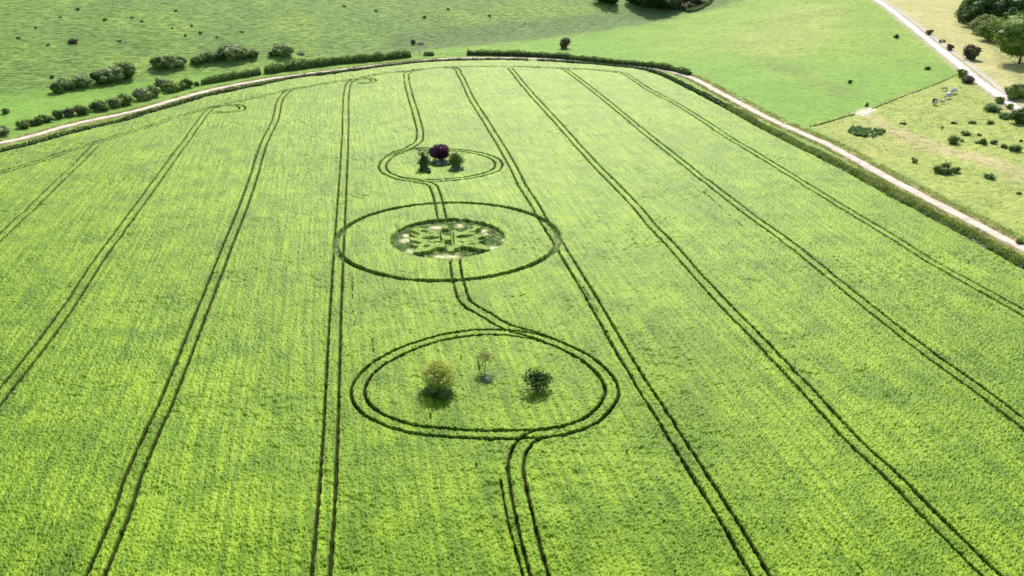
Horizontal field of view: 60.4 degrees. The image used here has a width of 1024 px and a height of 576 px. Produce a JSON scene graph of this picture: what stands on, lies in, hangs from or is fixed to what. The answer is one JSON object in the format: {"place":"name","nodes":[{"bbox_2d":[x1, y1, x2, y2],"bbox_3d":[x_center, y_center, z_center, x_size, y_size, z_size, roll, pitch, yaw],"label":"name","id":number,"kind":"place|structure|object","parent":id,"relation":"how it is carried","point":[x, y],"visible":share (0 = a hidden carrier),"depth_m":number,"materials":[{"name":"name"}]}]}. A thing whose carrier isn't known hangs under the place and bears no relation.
{"place":"outdoors","nodes":[
{"label":"outdoors","id":0,"kind":"place"},
{"bbox_2d":[0,0,1023,257],"bbox_3d":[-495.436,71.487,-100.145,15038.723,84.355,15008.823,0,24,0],"label":"ground","id":1,"kind":"structure","parent":0,"point":[800,62],"depth_m":395.21,"materials":[{"name":"green plant"}]},
{"bbox_2d":[0,108,9,113],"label":"bush","id":2,"kind":"object","parent":1,"relation":"on","point":[5,111],"visible":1,"depth_m":305.10,"materials":[{"name":"green plant"}]},
{"bbox_2d":[0,125,11,135],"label":"bush","id":3,"kind":"object","parent":1,"relation":"on","point":[4,130],"visible":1,"depth_m":276.23,"materials":[{"name":"green plant"}]},
{"bbox_2d":[14,119,30,128],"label":"bush","id":4,"kind":"object","parent":1,"relation":"on","point":[22,124],"visible":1,"depth_m":285.05,"materials":[{"name":"green plant"}]},
{"bbox_2d":[29,116,44,125],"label":"bush","id":5,"kind":"object","parent":1,"relation":"on","point":[36,120],"visible":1,"depth_m":289.47,"materials":[{"name":"green plant"}]},
{"bbox_2d":[38,114,53,122],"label":"bush","id":6,"kind":"object","parent":1,"relation":"on","point":[48,118],"visible":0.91,"depth_m":293.05,"materials":[{"name":"green plant"}]},
{"bbox_2d":[47,82,64,93],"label":"bush","id":7,"kind":"object","parent":1,"relation":"on","point":[56,87],"visible":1,"depth_m":333.87,"materials":[{"name":"green plant"}]},
{"bbox_2d":[52,109,65,118],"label":"bush","id":8,"kind":"object","parent":1,"relation":"on","point":[57,114],"visible":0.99,"depth_m":297.97,"materials":[{"name":"green plant"}]},
{"bbox_2d":[55,77,73,89],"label":"bush","id":9,"kind":"object","parent":1,"relation":"on","point":[64,84],"visible":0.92,"depth_m":337.00,"materials":[{"name":"green plant"}]},
{"bbox_2d":[61,106,76,116],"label":"bush","id":10,"kind":"object","parent":1,"relation":"on","point":[67,112],"visible":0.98,"depth_m":300.26,"materials":[{"name":"brown plant"}]},
{"bbox_2d":[68,80,77,89],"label":"bush","id":11,"kind":"object","parent":1,"relation":"on","point":[72,87],"visible":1,"depth_m":338.83,"materials":[{"name":"green plant"}]},
{"bbox_2d":[68,38,78,42],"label":"bush","id":12,"kind":"object","parent":1,"relation":"on","point":[72,40],"visible":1,"depth_m":372.72,"materials":[{"name":"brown plant"}]},
{"bbox_2d":[70,73,92,87],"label":"bush","id":13,"kind":"object","parent":1,"relation":"on","point":[82,81],"visible":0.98,"depth_m":340.87,"materials":[{"name":"green plant"}]},
{"bbox_2d":[72,104,91,114],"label":"bush","id":14,"kind":"object","parent":1,"relation":"on","point":[81,110],"visible":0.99,"depth_m":303.31,"materials":[{"name":"green plant"}]},
{"bbox_2d":[88,99,111,110],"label":"bush","id":15,"kind":"object","parent":1,"relation":"on","point":[98,105],"visible":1,"depth_m":308.98,"materials":[{"name":"green plant"}]},
{"bbox_2d":[90,69,116,83],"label":"bush","id":16,"kind":"object","parent":1,"relation":"on","point":[101,76],"visible":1,"depth_m":346.13,"materials":[{"name":"green plant"}]},
{"bbox_2d":[104,96,122,107],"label":"bush","id":17,"kind":"object","parent":1,"relation":"on","point":[114,102],"visible":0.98,"depth_m":314.00,"materials":[{"name":"green plant"}]},
{"bbox_2d":[102,65,125,81],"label":"bush","id":18,"kind":"object","parent":1,"relation":"on","point":[117,72],"visible":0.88,"depth_m":350.01,"materials":[{"name":"green plant"}]},
{"bbox_2d":[110,61,136,78],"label":"bush","id":19,"kind":"object","parent":1,"relation":"on","point":[129,68],"visible":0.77,"depth_m":353.26,"materials":[{"name":"green plant"}]},
{"bbox_2d":[115,92,136,105],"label":"bush","id":20,"kind":"object","parent":1,"relation":"on","point":[127,99],"visible":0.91,"depth_m":317.87,"materials":[{"name":"green plant"}]},
{"bbox_2d":[130,84,153,100],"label":"bush","id":21,"kind":"object","parent":1,"relation":"on","point":[141,94],"visible":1,"depth_m":325.40,"materials":[{"name":"green plant"}]},
{"bbox_2d":[145,84,161,96],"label":"bush","id":22,"kind":"object","parent":1,"relation":"on","point":[155,90],"visible":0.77,"depth_m":330.87,"materials":[{"name":"green plant"}]},
{"bbox_2d":[147,55,166,69],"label":"bush","id":23,"kind":"object","parent":1,"relation":"on","point":[156,63],"visible":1,"depth_m":365.80,"materials":[{"name":"green plant"}]},
{"bbox_2d":[154,76,173,89],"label":"bush","id":24,"kind":"object","parent":1,"relation":"on","point":[159,81],"visible":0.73,"depth_m":342.08,"materials":[{"name":"green plant"}]},
{"bbox_2d":[161,81,181,92],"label":"bush","id":25,"kind":"object","parent":1,"relation":"on","point":[171,87],"visible":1,"depth_m":339.17,"materials":[{"name":"green plant"}]},
{"bbox_2d":[161,53,182,68],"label":"bush","id":26,"kind":"object","parent":1,"relation":"on","point":[171,62],"visible":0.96,"depth_m":367.82,"materials":[{"name":"green plant"}]},
{"bbox_2d":[175,54,187,66],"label":"bush","id":27,"kind":"object","parent":1,"relation":"on","point":[183,61],"visible":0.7,"depth_m":371.46,"materials":[{"name":"green plant"}]},
{"bbox_2d":[176,81,187,89],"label":"bush","id":28,"kind":"object","parent":1,"relation":"on","point":[182,85],"visible":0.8,"depth_m":343.89,"materials":[{"name":"green plant"}]},
{"bbox_2d":[180,78,193,87],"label":"bush","id":29,"kind":"object","parent":1,"relation":"on","point":[190,83],"visible":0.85,"depth_m":347.31,"materials":[{"name":"green plant"}]},
{"bbox_2d":[190,55,202,63],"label":"bush","id":30,"kind":"object","parent":1,"relation":"on","point":[196,60],"visible":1,"depth_m":376.01,"materials":[{"name":"green plant"}]},
{"bbox_2d":[197,51,218,61],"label":"bush","id":31,"kind":"object","parent":1,"relation":"on","point":[210,56],"visible":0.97,"depth_m":379.50,"materials":[{"name":"green plant"}]},
{"bbox_2d":[214,50,226,60],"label":"bush","id":32,"kind":"object","parent":1,"relation":"on","point":[220,56],"visible":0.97,"depth_m":381.94,"materials":[{"name":"green plant"}]},
{"bbox_2d":[217,43,241,59],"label":"bush","id":33,"kind":"object","parent":1,"relation":"on","point":[232,51],"visible":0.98,"depth_m":383.25,"materials":[{"name":"green plant"}]},
{"bbox_2d":[200,67,261,84],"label":"hedge","id":34,"kind":"object","parent":1,"relation":"on","point":[233,75],"visible":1,"depth_m":362.87,"materials":[{"name":"green plant"}]},
{"bbox_2d":[238,46,250,58],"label":"bush","id":35,"kind":"object","parent":1,"relation":"on","point":[245,52],"visible":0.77,"depth_m":387.58,"materials":[{"name":"green plant"}]},
{"bbox_2d":[247,49,260,57],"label":"bush","id":36,"kind":"object","parent":1,"relation":"on","point":[253,54],"visible":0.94,"depth_m":390.27,"materials":[{"name":"green plant"}]},
{"bbox_2d":[0,57,528,151],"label":"hedge","id":37,"kind":"object","parent":1,"relation":"on","point":[89,127],"visible":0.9,"depth_m":330.37,"materials":[{"name":"green plant"}]},
{"bbox_2d":[268,51,278,56],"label":"bush","id":38,"kind":"object","parent":1,"relation":"on","point":[273,54],"visible":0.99,"depth_m":395.29,"materials":[{"name":"green plant"}]},
{"bbox_2d":[270,43,295,55],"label":"bush","id":39,"kind":"object","parent":1,"relation":"on","point":[282,50],"visible":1,"depth_m":395.51,"materials":[{"name":"green plant"}]},
{"bbox_2d":[264,50,411,73],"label":"hedge","id":40,"kind":"object","parent":1,"relation":"on","point":[322,62],"visible":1,"depth_m":394.27,"materials":[{"name":"green plant"}]},
{"bbox_2d":[1,0,697,84],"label":"hill grass","id":41,"kind":"structure","parent":1,"relation":"on","point":[310,19],"depth_m":433.33,"materials":[{"name":"green plant"}]},
{"bbox_2d":[417,149,430,166],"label":"broadleaf tree","id":42,"kind":"object","parent":1,"relation":"on","point":[424,160],"visible":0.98,"depth_m":237.54,"materials":[{"name":"green plant"}]},
{"bbox_2d":[417,165,430,172],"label":"bush","id":43,"kind":"object","parent":1,"relation":"on","point":[422,169],"visible":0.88,"depth_m":236.85,"materials":[{"name":"green plant"}]},
{"bbox_2d":[423,51,433,55],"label":"hedge","id":44,"kind":"object","parent":1,"relation":"on","point":[426,53],"visible":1,"depth_m":419.41,"materials":[{"name":"green plant"}]},
{"bbox_2d":[418,385,452,399],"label":"bush","id":45,"kind":"object","parent":1,"relation":"on","point":[442,394],"visible":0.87,"depth_m":128.19,"materials":[{"name":"green plant"}]},
{"bbox_2d":[428,157,442,166],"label":"bush","id":46,"kind":"object","parent":1,"relation":"on","point":[436,162],"visible":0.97,"depth_m":242.65,"materials":[{"name":"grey plant"}]},
{"bbox_2d":[418,356,458,393],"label":"broadleaf tree","id":47,"kind":"object","parent":1,"relation":"on","point":[437,374],"visible":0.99,"depth_m":128.23,"materials":[{"name":"green plant"}]},
{"bbox_2d":[427,144,450,160],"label":"broadleaf tree","id":48,"kind":"object","parent":1,"relation":"on","point":[439,152],"visible":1,"depth_m":244.29,"materials":[{"name":"purple plant"}]},
{"bbox_2d":[441,159,450,165],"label":"bush","id":49,"kind":"object","parent":1,"relation":"on","point":[445,162],"visible":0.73,"depth_m":242.82,"materials":[{"name":"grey plant"}]},
{"bbox_2d":[448,165,463,171],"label":"bush","id":50,"kind":"object","parent":1,"relation":"on","point":[457,168],"visible":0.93,"depth_m":237.06,"materials":[{"name":"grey plant"}]},
{"bbox_2d":[448,149,464,166],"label":"broadleaf tree","id":51,"kind":"object","parent":1,"relation":"on","point":[456,159],"visible":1,"depth_m":238.19,"materials":[{"name":"green plant"}]},
{"bbox_2d":[475,347,495,371],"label":"sapling","id":52,"kind":"object","parent":1,"relation":"on","point":[482,353],"visible":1,"depth_m":134.18,"materials":[{"name":"green plant"}]},
{"bbox_2d":[477,373,493,383],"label":"bush","id":53,"kind":"object","parent":1,"relation":"on","point":[486,378],"visible":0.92,"depth_m":132.22,"materials":[{"name":"grey plant"}]},
{"bbox_2d":[0,60,1023,575],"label":"barley crop","id":54,"kind":"object","parent":1,"relation":"on","point":[230,322],"visible":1,"depth_m":143.09,"materials":[{"name":"green plant"}]},
{"bbox_2d":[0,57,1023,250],"bbox_3d":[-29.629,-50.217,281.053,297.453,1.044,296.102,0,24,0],"label":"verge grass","id":55,"kind":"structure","parent":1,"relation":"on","point":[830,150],"depth_m":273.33,"materials":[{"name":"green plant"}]},
{"bbox_2d":[521,367,553,391],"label":"broadleaf tree","id":56,"kind":"object","parent":1,"relation":"on","point":[536,376],"visible":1,"depth_m":129.28,"materials":[{"name":"green plant"}]},
{"bbox_2d":[559,37,571,48],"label":"hawthorn tree","id":57,"kind":"object","parent":1,"relation":"on","point":[564,43],"visible":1,"depth_m":439.69,"materials":[{"name":"green plant"}]},
{"bbox_2d":[466,49,692,74],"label":"hedge","id":58,"kind":"object","parent":1,"relation":"on","point":[650,64],"visible":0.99,"depth_m":409.04,"materials":[{"name":"green plant"}]},
{"bbox_2d":[603,0,618,4],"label":"broadleaf tree","id":59,"kind":"object","parent":1,"relation":"on","point":[613,1],"visible":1,"depth_m":523.98,"materials":[{"name":"green plant"}]},
{"bbox_2d":[537,58,728,107],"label":"hedge","id":60,"kind":"object","parent":1,"relation":"on","point":[714,100],"visible":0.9,"depth_m":369.48,"materials":[{"name":"green plant"}]},
{"bbox_2d":[635,0,659,7],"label":"broadleaf tree","id":61,"kind":"object","parent":1,"relation":"on","point":[646,2],"visible":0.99,"depth_m":522.74,"materials":[{"name":"green plant"}]},
{"bbox_2d":[649,0,663,8],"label":"broadleaf tree","id":62,"kind":"object","parent":1,"relation":"on","point":[657,6],"visible":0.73,"depth_m":525.53,"materials":[{"name":"green plant"}]},
{"bbox_2d":[660,0,679,10],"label":"broadleaf tree","id":63,"kind":"object","parent":1,"relation":"on","point":[672,4],"visible":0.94,"depth_m":525.11,"materials":[{"name":"green plant"}]},
{"bbox_2d":[677,3,687,9],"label":"bush","id":64,"kind":"object","parent":1,"relation":"on","point":[682,6],"visible":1,"depth_m":530.74,"materials":[{"name":"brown plant"}]},
{"bbox_2d":[684,2,694,7],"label":"bush","id":65,"kind":"object","parent":1,"relation":"on","point":[689,5],"visible":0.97,"depth_m":534.05,"materials":[{"name":"brown plant"}]},
{"bbox_2d":[689,0,700,3],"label":"bush","id":66,"kind":"object","parent":1,"relation":"on","point":[694,1],"visible":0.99,"depth_m":540.89,"materials":[{"name":"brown plant"}]},
{"bbox_2d":[685,0,711,12],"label":"hedge","id":67,"kind":"object","parent":1,"relation":"on","point":[707,3],"visible":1,"depth_m":533.65,"materials":[{"name":"green plant"}]},
{"bbox_2d":[809,114,854,126],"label":"fence line weeds","id":68,"kind":"object","parent":1,"relation":"on","point":[831,120],"visible":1,"depth_m":293.97,"materials":[{"name":"green plant"}]},
{"bbox_2d":[847,125,882,136],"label":"bramble thicket","id":69,"kind":"object","parent":1,"relation":"on","point":[859,130],"visible":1,"depth_m":278.61,"materials":[{"name":"green plant"}]},
{"bbox_2d":[721,103,1023,268],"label":"hedge","id":70,"kind":"object","parent":1,"relation":"on","point":[906,199],"visible":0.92,"depth_m":223.68,"materials":[{"name":"green plant"}]},
{"bbox_2d":[814,155,1022,267],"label":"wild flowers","id":71,"kind":"object","parent":70,"relation":"on","point":[936,220],"visible":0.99,"depth_m":195.60,"materials":[{"name":"plant"}]},
{"bbox_2d":[872,74,957,108],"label":"fence line weeds","id":72,"kind":"object","parent":1,"relation":"on","point":[914,92],"visible":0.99,"depth_m":336.86,"materials":[{"name":"green plant"}]},
{"bbox_2d":[821,83,1023,234],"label":"rough grass","id":73,"kind":"structure","parent":1,"relation":"on","point":[1007,136],"depth_m":274.79,"materials":[{"name":"plant"}]},
{"bbox_2d":[931,161,956,173],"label":"bush","id":74,"kind":"object","parent":1,"relation":"on","point":[945,168],"visible":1,"depth_m":237.64,"materials":[{"name":"green plant"}]},
{"bbox_2d":[944,92,951,98],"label":"cow","id":75,"kind":"object","parent":1,"relation":"on","point":[949,94],"visible":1,"depth_m":324.46},
{"bbox_2d":[946,43,954,49],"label":"bush","id":76,"kind":"object","parent":1,"relation":"on","point":[949,46],"visible":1,"depth_m":412.18,"materials":[{"name":"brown plant"}]},
{"bbox_2d":[947,133,960,143],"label":"bush","id":77,"kind":"object","parent":1,"relation":"on","point":[952,139],"visible":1,"depth_m":264.77,"materials":[{"name":"green plant"}]},
{"bbox_2d":[953,166,960,172],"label":"bush","id":78,"kind":"object","parent":1,"relation":"on","point":[957,169],"visible":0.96,"depth_m":238.02,"materials":[{"name":"green plant"}]},
{"bbox_2d":[954,5,971,21],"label":"broadleaf tree","id":79,"kind":"object","parent":1,"relation":"on","point":[962,9],"visible":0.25,"depth_m":485.13,"materials":[{"name":"green plant"}]},
{"bbox_2d":[957,68,969,76],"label":"bush","id":80,"kind":"object","parent":1,"relation":"on","point":[962,71],"visible":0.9,"depth_m":360.51,"materials":[{"name":"green plant"}]},
{"bbox_2d":[959,130,971,135],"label":"bush","id":81,"kind":"object","parent":1,"relation":"on","point":[965,133],"visible":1,"depth_m":275.61,"materials":[{"name":"green plant"}]},
{"bbox_2d":[959,0,975,6],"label":"broadleaf tree","id":82,"kind":"object","parent":1,"relation":"on","point":[968,2],"visible":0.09,"depth_m":510.70,"materials":[{"name":"green plant"}]},
{"bbox_2d":[960,73,975,82],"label":"bush","id":83,"kind":"object","parent":1,"relation":"on","point":[966,78],"visible":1,"depth_m":349.75,"materials":[{"name":"brown plant"}]},
{"bbox_2d":[962,43,982,59],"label":"bush","id":84,"kind":"object","parent":1,"relation":"on","point":[971,51],"visible":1,"depth_m":391.97,"materials":[{"name":"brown plant"}]},
{"bbox_2d":[958,4,988,26],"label":"broadleaf tree","id":85,"kind":"object","parent":1,"relation":"on","point":[970,15],"visible":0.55,"depth_m":468.40,"materials":[{"name":"green plant"}]},
{"bbox_2d":[978,137,986,144],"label":"bush","id":86,"kind":"object","parent":1,"relation":"on","point":[983,140],"visible":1,"depth_m":264.02,"materials":[{"name":"green plant"}]},
{"bbox_2d":[968,14,1000,33],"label":"broadleaf tree","id":87,"kind":"object","parent":1,"relation":"on","point":[982,19],"visible":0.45,"depth_m":451.25,"materials":[{"name":"green plant"}]},
{"bbox_2d":[964,0,1012,12],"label":"broadleaf tree","id":88,"kind":"object","parent":1,"relation":"on","point":[985,4],"visible":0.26,"depth_m":467.44,"materials":[{"name":"green plant"}]},
{"bbox_2d":[974,17,1004,40],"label":"broadleaf tree","id":89,"kind":"object","parent":1,"relation":"on","point":[984,30],"visible":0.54,"depth_m":433.37,"materials":[{"name":"green plant"}]},
{"bbox_2d":[982,173,996,179],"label":"bush","id":90,"kind":"object","parent":1,"relation":"on","point":[990,176],"visible":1,"depth_m":232.80,"materials":[{"name":"green plant"}]},
{"bbox_2d":[983,103,1003,112],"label":"bush","id":91,"kind":"object","parent":1,"relation":"on","point":[989,107],"visible":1,"depth_m":305.30,"materials":[{"name":"green plant"}]},
{"bbox_2d":[989,139,997,143],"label":"bush","id":92,"kind":"object","parent":1,"relation":"on","point":[995,141],"visible":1,"depth_m":264.72,"materials":[{"name":"green plant"}]},
{"bbox_2d":[994,95,1005,103],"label":"bush","id":93,"kind":"object","parent":1,"relation":"on","point":[1000,99],"visible":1,"depth_m":317.86,"materials":[{"name":"green plant"}]},
{"bbox_2d":[998,112,1008,118],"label":"bush","id":94,"kind":"object","parent":1,"relation":"on","point":[1004,115],"visible":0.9,"depth_m":296.00,"materials":[{"name":"green plant"}]},
{"bbox_2d":[986,0,1023,20],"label":"broadleaf tree","id":95,"kind":"object","parent":1,"relation":"on","point":[999,9],"visible":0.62,"depth_m":459.79,"materials":[{"name":"green plant"}]},
{"bbox_2d":[987,10,1023,63],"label":"broadleaf tree","id":96,"kind":"object","parent":1,"relation":"on","point":[1010,36],"visible":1,"depth_m":380.90,"materials":[{"name":"green plant"}]},
{"bbox_2d":[1005,103,1014,108],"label":"bush","id":97,"kind":"object","parent":1,"relation":"on","point":[1010,106],"visible":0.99,"depth_m":309.67,"materials":[{"name":"green plant"}]},
{"bbox_2d":[1002,84,1023,99],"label":"bush","id":98,"kind":"object","parent":1,"relation":"on","point":[1014,91],"visible":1,"depth_m":321.96,"materials":[{"name":"green plant"}]},
{"bbox_2d":[1007,107,1023,123],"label":"bush","id":99,"kind":"object","parent":1,"relation":"on","point":[1017,115],"visible":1,"depth_m":287.87,"materials":[{"name":"green plant"}]},
{"bbox_2d":[1009,144,1023,151],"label":"bush","id":100,"kind":"object","parent":1,"relation":"on","point":[1016,148],"visible":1,"depth_m":257.69,"materials":[{"name":"green plant"}]},
{"bbox_2d":[1015,238,1023,243],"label":"bush","id":101,"kind":"object","parent":1,"relation":"on","point":[1019,241],"visible":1,"depth_m":188.55,"materials":[{"name":"green plant"}]},
{"bbox_2d":[0,57,1023,251],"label":"path","id":102,"kind":"structure","parent":0,"point":[942,206],"depth_m":274.25,"materials":[{"name":"beige gravel"}]},
{"bbox_2d":[883,0,1005,94],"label":"footpath","id":103,"kind":"structure","parent":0,"point":[952,51],"depth_m":399.56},
{"bbox_2d":[885,0,1005,92],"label":"rail fence","id":104,"kind":"object","parent":103,"relation":"on","point":[952,48],"visible":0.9,"depth_m":407.96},
{"bbox_2d":[875,0,1020,109],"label":"road","id":105,"kind":"structure","parent":0,"point":[960,65],"depth_m":397.58,"materials":[{"name":"grey asphalt"}]}
]}

